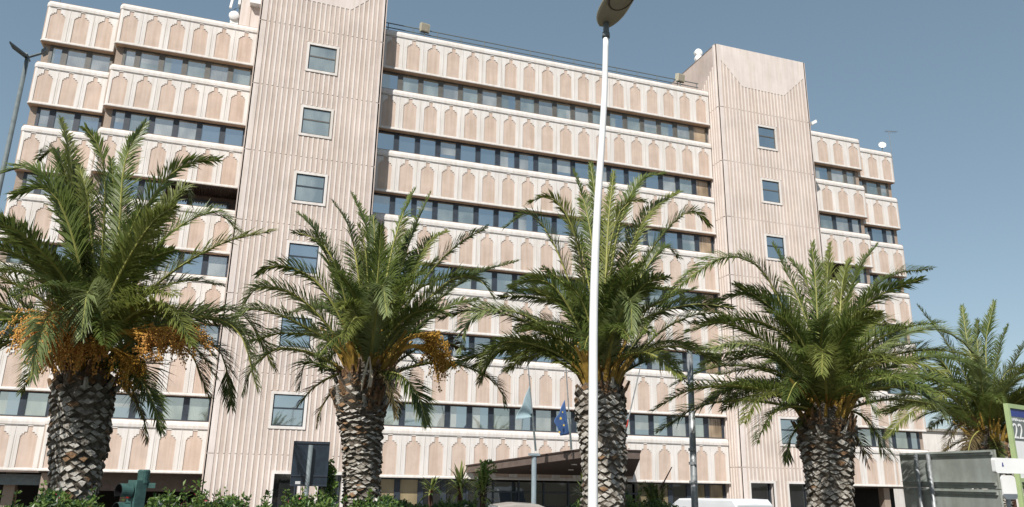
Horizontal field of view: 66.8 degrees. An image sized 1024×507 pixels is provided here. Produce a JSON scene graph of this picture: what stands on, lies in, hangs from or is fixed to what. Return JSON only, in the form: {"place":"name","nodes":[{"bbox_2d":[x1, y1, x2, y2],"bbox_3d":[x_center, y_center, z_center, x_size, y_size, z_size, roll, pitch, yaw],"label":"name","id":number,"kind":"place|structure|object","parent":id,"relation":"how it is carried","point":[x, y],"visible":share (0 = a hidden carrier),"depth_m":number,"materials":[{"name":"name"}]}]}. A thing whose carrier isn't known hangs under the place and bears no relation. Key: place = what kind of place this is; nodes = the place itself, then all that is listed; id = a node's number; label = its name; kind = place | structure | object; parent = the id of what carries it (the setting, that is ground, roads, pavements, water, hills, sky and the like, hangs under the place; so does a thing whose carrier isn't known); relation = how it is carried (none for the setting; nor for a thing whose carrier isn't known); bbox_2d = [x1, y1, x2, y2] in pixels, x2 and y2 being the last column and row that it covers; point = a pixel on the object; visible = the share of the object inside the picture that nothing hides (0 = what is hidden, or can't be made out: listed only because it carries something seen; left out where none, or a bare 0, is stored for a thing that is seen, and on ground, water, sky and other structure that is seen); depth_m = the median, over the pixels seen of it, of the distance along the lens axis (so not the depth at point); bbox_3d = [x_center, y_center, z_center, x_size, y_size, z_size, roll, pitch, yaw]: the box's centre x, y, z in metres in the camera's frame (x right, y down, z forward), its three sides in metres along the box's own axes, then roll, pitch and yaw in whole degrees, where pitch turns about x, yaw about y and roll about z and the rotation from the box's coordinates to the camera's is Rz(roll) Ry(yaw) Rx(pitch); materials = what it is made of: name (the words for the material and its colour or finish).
{"place":"outdoors","nodes":[
{"label":"outdoors","id":0,"kind":"place"},
{"bbox_2d":[0,0,928,506],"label":"office building","id":1,"kind":"structure","parent":0,"point":[290,108],"depth_m":39.67,"materials":[{"name":"white concrete"}]},
{"bbox_2d":[0,390,23,415],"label":"window","id":2,"kind":"structure","parent":1,"relation":"in","point":[10,405],"depth_m":34.64,"materials":[{"name":"glass"}]},
{"bbox_2d":[6,244,22,262],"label":"window","id":3,"kind":"structure","parent":1,"relation":"in","point":[14,260],"depth_m":36.17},
{"bbox_2d":[22,172,38,193],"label":"window","id":4,"kind":"structure","parent":1,"relation":"in","point":[25,177],"depth_m":37.24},
{"bbox_2d":[20,391,49,416],"bbox_3d":[-21.402,6.795,34.954,1.100,1.136,0.080,6,-17,-18],"label":"window","id":5,"kind":"structure","parent":1,"relation":"in","point":[35,404],"depth_m":34.94,"materials":[{"name":"glass"}]},
{"bbox_2d":[36,175,64,194],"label":"window","id":6,"kind":"structure","parent":1,"relation":"in","point":[39,191],"depth_m":37.33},
{"bbox_2d":[52,245,71,259],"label":"window","id":7,"kind":"structure","parent":1,"relation":"in","point":[58,249],"depth_m":36.91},
{"bbox_2d":[50,109,77,130],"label":"window","id":8,"kind":"structure","parent":1,"relation":"in","point":[70,117],"depth_m":38.51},
{"bbox_2d":[62,47,89,68],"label":"window","id":9,"kind":"structure","parent":1,"relation":"in","point":[73,57],"depth_m":39.44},
{"bbox_2d":[75,112,102,131],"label":"window","id":10,"kind":"structure","parent":1,"relation":"in","point":[92,121],"depth_m":38.84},
{"bbox_2d":[87,51,113,71],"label":"window","id":11,"kind":"structure","parent":1,"relation":"in","point":[98,61],"depth_m":39.77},
{"bbox_2d":[112,393,133,418],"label":"window","id":12,"kind":"structure","parent":1,"relation":"in","point":[121,411],"depth_m":35.10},
{"bbox_2d":[116,177,141,198],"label":"window","id":13,"kind":"structure","parent":1,"relation":"in","point":[139,182],"depth_m":37.71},
{"bbox_2d":[125,111,152,132],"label":"window","id":14,"kind":"structure","parent":1,"relation":"in","point":[134,119],"depth_m":38.58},
{"bbox_2d":[131,395,160,419],"bbox_3d":[-16.670,7.015,35.401,1.112,1.136,0.080,6,-17,-18],"label":"window","id":15,"kind":"structure","parent":1,"relation":"in","point":[133,414],"depth_m":35.35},
{"bbox_2d":[136,50,162,70],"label":"window","id":16,"kind":"structure","parent":1,"relation":"in","point":[146,59],"depth_m":39.55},
{"bbox_2d":[139,179,166,200],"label":"window","id":17,"kind":"structure","parent":1,"relation":"in","point":[143,181],"depth_m":37.90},
{"bbox_2d":[150,115,176,136],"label":"window","id":18,"kind":"structure","parent":1,"relation":"in","point":[161,125],"depth_m":38.92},
{"bbox_2d":[156,249,181,272],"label":"window","id":19,"kind":"structure","parent":1,"relation":"in","point":[178,253],"depth_m":37.35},
{"bbox_2d":[158,396,186,420],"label":"window","id":20,"kind":"structure","parent":1,"relation":"in","point":[178,404],"depth_m":35.77,"materials":[{"name":"glass"}]},
{"bbox_2d":[160,54,185,74],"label":"window","id":21,"kind":"structure","parent":1,"relation":"in","point":[170,63],"depth_m":39.88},
{"bbox_2d":[174,118,199,139],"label":"window","id":22,"kind":"structure","parent":1,"relation":"in","point":[188,129],"depth_m":39.26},
{"bbox_2d":[179,252,205,274],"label":"window","id":23,"kind":"structure","parent":1,"relation":"in","point":[198,269],"depth_m":37.66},
{"bbox_2d":[184,58,208,78],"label":"window","id":24,"kind":"structure","parent":1,"relation":"in","point":[193,67],"depth_m":40.23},
{"bbox_2d":[184,397,210,421],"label":"window","id":25,"kind":"structure","parent":1,"relation":"in","point":[197,408],"depth_m":36.07,"materials":[{"name":"glass"}]},
{"bbox_2d":[196,324,220,346],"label":"window","id":26,"kind":"structure","parent":1,"relation":"in","point":[215,334],"depth_m":37.13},
{"bbox_2d":[198,122,222,142],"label":"window","id":27,"kind":"structure","parent":1,"relation":"in","point":[209,132],"depth_m":39.59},
{"bbox_2d":[204,254,228,276],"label":"window","id":28,"kind":"structure","parent":1,"relation":"in","point":[215,265],"depth_m":37.99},
{"bbox_2d":[207,61,230,81],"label":"window","id":29,"kind":"structure","parent":1,"relation":"in","point":[216,71],"depth_m":40.56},
{"bbox_2d":[221,125,244,145],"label":"window","id":30,"kind":"structure","parent":1,"relation":"in","point":[231,135],"depth_m":39.92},
{"bbox_2d":[229,0,241,23],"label":"radio mast","id":31,"kind":"object","parent":1,"relation":"on","point":[234,16],"visible":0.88,"depth_m":41.99,"materials":[{"name":"metal"}]},
{"bbox_2d":[268,391,307,429],"bbox_3d":[-9.774,6.851,33.911,1.570,1.600,0.095,6,-17,-18],"label":"window","id":32,"kind":"structure","parent":1,"relation":"in","point":[283,414],"depth_m":33.91,"materials":[{"name":"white glass"}]},
{"bbox_2d":[276,313,314,350],"bbox_3d":[-9.711,3.542,34.871,1.570,1.600,0.095,6,-17,-18],"label":"window","id":33,"kind":"structure","parent":1,"relation":"in","point":[304,338],"depth_m":34.86,"materials":[{"name":"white glass"}]},
{"bbox_2d":[284,240,320,276],"bbox_3d":[-9.648,0.234,35.831,1.570,1.600,0.095,6,-17,-18],"label":"window","id":34,"kind":"structure","parent":1,"relation":"in","point":[306,251],"depth_m":35.90,"materials":[{"name":"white glass"}]},
{"bbox_2d":[268,471,343,506],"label":"door","id":35,"kind":"structure","parent":1,"relation":"in","point":[280,480],"depth_m":33.30,"materials":[{"name":"white glass"}]},
{"bbox_2d":[291,170,327,206],"bbox_3d":[-9.585,-3.075,36.791,1.570,1.600,0.095,6,-17,-18],"label":"window","id":36,"kind":"structure","parent":1,"relation":"in","point":[309,188],"depth_m":36.81,"materials":[{"name":"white glass"}]},
{"bbox_2d":[298,104,333,139],"bbox_3d":[-9.522,-6.384,37.752,1.570,1.600,0.095,6,-17,-18],"label":"window","id":37,"kind":"structure","parent":1,"relation":"in","point":[316,122],"depth_m":37.76,"materials":[{"name":"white glass"}]},
{"bbox_2d":[305,42,339,75],"bbox_3d":[-9.459,-9.692,38.712,1.570,1.600,0.095,6,-17,-18],"label":"window","id":38,"kind":"structure","parent":1,"relation":"in","point":[320,58],"depth_m":38.72,"materials":[{"name":"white glass"}]},
{"bbox_2d":[372,193,392,213],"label":"window","id":39,"kind":"structure","parent":1,"relation":"in","point":[382,203],"depth_m":39.15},
{"bbox_2d":[380,478,397,499],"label":"window","id":40,"kind":"structure","parent":1,"relation":"in","point":[389,485],"depth_m":35.89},
{"bbox_2d":[384,402,402,425],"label":"window","id":41,"kind":"structure","parent":1,"relation":"in","point":[389,421],"depth_m":36.56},
{"bbox_2d":[392,195,413,216],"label":"window","id":42,"kind":"structure","parent":1,"relation":"in","point":[397,200],"depth_m":39.45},
{"bbox_2d":[397,478,420,505],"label":"window","id":43,"kind":"structure","parent":1,"relation":"in","point":[407,488],"depth_m":36.15,"materials":[{"name":"glass"}]},
{"bbox_2d":[402,402,424,426],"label":"window","id":44,"kind":"structure","parent":1,"relation":"in","point":[408,419],"depth_m":36.84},
{"bbox_2d":[407,332,424,353],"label":"window","id":45,"kind":"structure","parent":1,"relation":"in","point":[418,340],"depth_m":37.85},
{"bbox_2d":[415,265,431,283],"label":"window","id":46,"kind":"structure","parent":1,"relation":"in","point":[430,275],"depth_m":38.90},
{"bbox_2d":[419,22,429,35],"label":"floodlight","id":47,"kind":"object","parent":1,"relation":"attached to","point":[424,28],"visible":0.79,"depth_m":42.70,"materials":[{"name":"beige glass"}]},
{"bbox_2d":[414,198,434,218],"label":"window","id":48,"kind":"structure","parent":1,"relation":"in","point":[429,212],"depth_m":39.81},
{"bbox_2d":[420,478,443,504],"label":"window","id":49,"kind":"structure","parent":1,"relation":"in","point":[436,497],"depth_m":36.46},
{"bbox_2d":[426,404,447,427],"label":"window","id":50,"kind":"structure","parent":1,"relation":"in","point":[440,413],"depth_m":37.28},
{"bbox_2d":[432,265,452,286],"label":"window","id":51,"kind":"structure","parent":1,"relation":"in","point":[441,268],"depth_m":39.23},
{"bbox_2d":[439,333,450,352],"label":"window","id":52,"kind":"structure","parent":1,"relation":"in","point":[441,333],"depth_m":38.38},
{"bbox_2d":[443,479,465,503],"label":"window","id":53,"kind":"structure","parent":1,"relation":"in","point":[445,495],"depth_m":36.75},
{"bbox_2d":[447,405,469,428],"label":"window","id":54,"kind":"structure","parent":1,"relation":"in","point":[458,416],"depth_m":37.57,"materials":[{"name":"glass"}]},
{"bbox_2d":[450,334,471,356],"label":"window","id":55,"kind":"structure","parent":1,"relation":"in","point":[468,339],"depth_m":38.61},
{"bbox_2d":[453,267,473,288],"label":"window","id":56,"kind":"structure","parent":1,"relation":"in","point":[468,285],"depth_m":39.48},
{"bbox_2d":[469,406,490,429],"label":"window","id":57,"kind":"structure","parent":1,"relation":"in","point":[480,416],"depth_m":37.90,"materials":[{"name":"glass"}]},
{"bbox_2d":[472,336,492,353],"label":"window","id":58,"kind":"structure","parent":1,"relation":"in","point":[475,339],"depth_m":38.91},
{"bbox_2d":[474,270,494,290],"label":"window","id":59,"kind":"structure","parent":1,"relation":"in","point":[490,275],"depth_m":39.88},
{"bbox_2d":[491,407,512,429],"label":"window","id":60,"kind":"structure","parent":1,"relation":"in","point":[501,419],"depth_m":38.24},
{"bbox_2d":[493,337,511,359],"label":"window","id":61,"kind":"structure","parent":1,"relation":"in","point":[496,357],"depth_m":39.12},
{"bbox_2d":[494,271,514,291],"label":"window","id":62,"kind":"structure","parent":1,"relation":"in","point":[502,279],"depth_m":40.15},
{"bbox_2d":[512,408,532,430],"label":"window","id":63,"kind":"structure","parent":1,"relation":"in","point":[525,424],"depth_m":38.51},
{"bbox_2d":[523,311,536,450],"bbox_3d":[0.704,5.117,31.470,0.089,5.568,1.118,-10,-20,34],"label":"flagpole","id":64,"kind":"object","parent":1,"relation":"attached to","point":[534,437],"visible":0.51,"depth_m":31.23,"materials":[{"name":"metal"}]},
{"bbox_2d":[516,386,531,419],"bbox_3d":[0.504,6.001,31.200,0.727,1.364,0.171,9,-18,-25],"label":"flag","id":65,"kind":"object","parent":64,"relation":"attached to","point":[525,411],"visible":1,"depth_m":31.16,"materials":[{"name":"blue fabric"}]},
{"bbox_2d":[533,409,553,431],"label":"window","id":66,"kind":"structure","parent":1,"relation":"in","point":[543,418],"depth_m":38.90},
{"bbox_2d":[534,342,553,362],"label":"window","id":67,"kind":"structure","parent":1,"relation":"in","point":[540,359],"depth_m":39.76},
{"bbox_2d":[466,480,637,506],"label":"entrance door","id":68,"kind":"structure","parent":1,"relation":"in","point":[547,494],"depth_m":37.96,"materials":[{"name":"glass"}]},
{"bbox_2d":[554,410,573,432],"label":"window","id":69,"kind":"structure","parent":1,"relation":"in","point":[556,412],"depth_m":39.27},
{"bbox_2d":[563,323,571,449],"bbox_3d":[2.270,5.430,31.931,0.090,5.095,0.947,-7,-18,26],"label":"flagpole","id":70,"kind":"object","parent":1,"relation":"attached to","point":[569,421],"visible":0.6,"depth_m":31.73,"materials":[{"name":"metal"}]},
{"bbox_2d":[554,400,568,435],"bbox_3d":[2.091,6.655,31.493,0.765,1.438,0.393,15,-21,-39],"label":"flag","id":71,"kind":"object","parent":70,"relation":"attached to","point":[560,421],"visible":1,"depth_m":31.50,"materials":[{"name":"blue fabric"}]},
{"bbox_2d":[574,412,577,432],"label":"window","id":72,"kind":"structure","parent":1,"relation":"in","point":[575,423],"depth_m":39.33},
{"bbox_2d":[626,413,632,434],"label":"window","id":73,"kind":"structure","parent":1,"relation":"in","point":[630,425],"depth_m":40.33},
{"bbox_2d":[626,364,641,431],"bbox_3d":[5.192,6.061,33.106,1.133,4.086,0.089,-4,-17,17],"label":"flagpole","id":74,"kind":"object","parent":1,"relation":"on","point":[634,394],"visible":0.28,"depth_m":33.10,"materials":[{"name":"metal"}]},
{"bbox_2d":[631,482,649,503],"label":"window","id":75,"kind":"structure","parent":1,"relation":"in","point":[642,497],"depth_m":39.79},
{"bbox_2d":[653,483,670,504],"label":"window","id":76,"kind":"structure","parent":1,"relation":"in","point":[667,491],"depth_m":40.20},
{"bbox_2d":[670,483,688,505],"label":"window","id":77,"kind":"structure","parent":1,"relation":"in","point":[681,490],"depth_m":40.51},
{"bbox_2d":[675,73,684,85],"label":"floodlight","id":78,"kind":"object","parent":1,"relation":"attached to","point":[680,78],"visible":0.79,"depth_m":47.55,"materials":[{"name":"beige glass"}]},
{"bbox_2d":[694,49,702,60],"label":"twin drum antenna","id":79,"kind":"object","parent":1,"relation":"on","point":[698,53],"visible":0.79,"depth_m":49.73,"materials":[{"name":"grey paint"}]},
{"bbox_2d":[689,483,707,497],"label":"window","id":80,"kind":"structure","parent":1,"relation":"in","point":[702,488],"depth_m":40.90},
{"bbox_2d":[707,484,725,497],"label":"window","id":81,"kind":"structure","parent":1,"relation":"in","point":[713,490],"depth_m":41.19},
{"bbox_2d":[756,124,777,151],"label":"window","id":82,"kind":"structure","parent":1,"relation":"in","point":[766,139],"depth_m":46.65,"materials":[{"name":"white glass"}]},
{"bbox_2d":[760,177,782,205],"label":"window","id":83,"kind":"structure","parent":1,"relation":"in","point":[770,188],"depth_m":45.68,"materials":[{"name":"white glass"}]},
{"bbox_2d":[764,233,786,261],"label":"window","id":84,"kind":"structure","parent":1,"relation":"in","point":[770,252],"depth_m":44.72,"materials":[{"name":"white glass"}]},
{"bbox_2d":[748,480,806,506],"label":"door","id":85,"kind":"structure","parent":1,"relation":"in","point":[796,494],"depth_m":40.77,"materials":[{"name":"white glass"}]},
{"bbox_2d":[778,416,797,446],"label":"window","id":86,"kind":"structure","parent":1,"relation":"in","point":[783,422],"depth_m":41.79,"materials":[{"name":"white glass"}]},
{"bbox_2d":[0,0,1023,429],"label":"sky","id":87,"kind":"structure","parent":0,"point":[946,76],"materials":[{"name":"blue"}]},
{"bbox_2d":[893,428,1023,506],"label":"distant house","id":88,"kind":"structure","parent":0,"point":[932,438],"depth_m":96.10,"materials":[{"name":"white concrete"}]},
{"label":"parking lane","id":89,"kind":"structure","parent":0,"visible":0},
{"bbox_2d":[0,42,48,195],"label":"street lamp","id":90,"kind":"object","parent":89,"relation":"on","point":[43,52],"visible":1,"depth_m":21.30,"materials":[{"name":"metal"}]},
{"bbox_2d":[419,474,442,506],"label":"yucca plant","id":91,"kind":"object","parent":89,"relation":"on","point":[430,493],"visible":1,"depth_m":16.85,"materials":[{"name":"green plant"}]},
{"bbox_2d":[444,459,475,501],"bbox_3d":[-1.031,5.402,14.873,0.830,2.841,0.836,6,-17,-18],"label":"yucca plant","id":92,"kind":"object","parent":89,"relation":"on","point":[459,476],"visible":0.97,"depth_m":15.08,"materials":[{"name":"green plant"}]},
{"bbox_2d":[466,459,498,506],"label":"yucca plant","id":93,"kind":"object","parent":89,"relation":"on","point":[484,472],"visible":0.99,"depth_m":14.98,"materials":[{"name":"green plant"}]},
{"bbox_2d":[488,502,542,506],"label":"parked car","id":94,"kind":"object","parent":89,"relation":"on","point":[511,504],"visible":0.97,"depth_m":26.43,"materials":[{"name":"beige paint"}]},
{"bbox_2d":[572,474,582,503],"bbox_3d":[1.351,5.468,14.584,0.542,2.640,0.532,-7,-18,26],"label":"yucca plant","id":95,"kind":"object","parent":89,"relation":"on","point":[579,489],"visible":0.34,"depth_m":14.88,"materials":[{"name":"green plant"}]},
{"bbox_2d":[637,467,673,505],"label":"leafy shrub","id":96,"kind":"object","parent":89,"relation":"on","point":[652,490],"visible":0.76,"depth_m":14.79,"materials":[{"name":"green plant"}]},
{"bbox_2d":[671,498,772,506],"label":"white van","id":97,"kind":"object","parent":89,"relation":"on","point":[710,502],"visible":0.88,"depth_m":26.37,"materials":[{"name":"paint"}]},
{"bbox_2d":[873,299,1023,506],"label":"palm tree","id":98,"kind":"object","parent":89,"relation":"on","point":[984,408],"visible":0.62,"depth_m":19.62,"materials":[{"name":"green plant"}]},
{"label":"planting strip","id":99,"kind":"structure","parent":0,"visible":0},
{"bbox_2d":[0,479,218,506],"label":"flowering hedge","id":100,"kind":"object","parent":99,"relation":"on","point":[61,497],"visible":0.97,"depth_m":8.45,"materials":[{"name":"green plant"}]},
{"bbox_2d":[112,469,155,506],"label":"traffic light","id":101,"kind":"object","parent":99,"relation":"on","point":[133,492],"visible":1,"depth_m":7.86,"materials":[{"name":"green paint"}]},
{"bbox_2d":[0,115,278,506],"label":"palm tree","id":102,"kind":"object","parent":99,"relation":"on","point":[86,320],"visible":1,"depth_m":9.75,"materials":[{"name":"green plant"}]},
{"bbox_2d":[205,486,403,506],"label":"flowering hedge","id":103,"kind":"object","parent":99,"relation":"on","point":[296,500],"visible":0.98,"depth_m":9.44,"materials":[{"name":"green plant"}]},
{"bbox_2d":[290,441,329,495],"bbox_3d":[-2.670,3.884,9.877,0.467,2.908,0.108,6,-17,-18],"label":"sign board","id":104,"kind":"object","parent":99,"relation":"on","point":[310,461],"visible":1,"depth_m":10.21,"materials":[{"name":"grey paint"}]},
{"bbox_2d":[322,457,338,501],"bbox_3d":[-2.499,4.066,10.153,0.321,2.719,0.321,14,-20,-37],"label":"climbing plant","id":105,"kind":"object","parent":99,"relation":"on","point":[332,472],"visible":0.63,"depth_m":10.41,"materials":[{"name":"green plant"}]},
{"bbox_2d":[226,187,518,506],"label":"palm tree","id":106,"kind":"object","parent":99,"relation":"on","point":[370,338],"visible":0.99,"depth_m":11.00,"materials":[{"name":"green plant"}]},
{"bbox_2d":[398,491,489,506],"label":"flowering hedge","id":107,"kind":"object","parent":99,"relation":"on","point":[462,503],"visible":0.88,"depth_m":12.76,"materials":[{"name":"green plant"}]},
{"bbox_2d":[438,160,737,506],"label":"palm tree","id":108,"kind":"object","parent":99,"relation":"on","point":[619,305],"visible":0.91,"depth_m":12.27,"materials":[{"name":"green plant"}]},
{"bbox_2d":[567,491,678,506],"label":"flowering hedge","id":109,"kind":"object","parent":99,"relation":"on","point":[647,504],"visible":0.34,"depth_m":13.51,"materials":[{"name":"green plant"}]},
{"bbox_2d":[686,350,697,506],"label":"steel post","id":110,"kind":"object","parent":99,"relation":"on","point":[693,466],"visible":0.91,"depth_m":14.17,"materials":[{"name":"metal"}]},
{"bbox_2d":[649,240,994,506],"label":"palm tree","id":111,"kind":"object","parent":99,"relation":"on","point":[830,360],"visible":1,"depth_m":13.26,"materials":[{"name":"green plant"}]},
{"bbox_2d":[899,450,1003,506],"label":"road sign","id":112,"kind":"object","parent":99,"relation":"on","point":[936,473],"visible":0.99,"depth_m":11.78,"materials":[{"name":"metal"}]},
{"label":"road","id":113,"kind":"structure","parent":0,"visible":0},
{"bbox_2d":[588,0,633,506],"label":"street lamp","id":114,"kind":"object","parent":113,"relation":"on","point":[610,13],"visible":1,"depth_m":8.14,"materials":[{"name":"metal"}]},
{"bbox_2d":[991,458,1023,473],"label":"direction sign","id":115,"kind":"object","parent":113,"relation":"on","point":[1009,465],"visible":1,"depth_m":9.63,"materials":[{"name":"metal"}]},
{"bbox_2d":[1000,475,1017,506],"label":"plate sign","id":116,"kind":"object","parent":113,"relation":"on","point":[1008,487],"visible":1,"depth_m":10.05,"materials":[{"name":"metal"}]},
{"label":"kerb","id":117,"kind":"structure","parent":0,"visible":0},
{"bbox_2d":[1003,403,1023,506],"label":"sign","id":118,"kind":"object","parent":117,"relation":"on","point":[1014,416],"visible":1,"depth_m":10.74,"materials":[{"name":"white plastic"}]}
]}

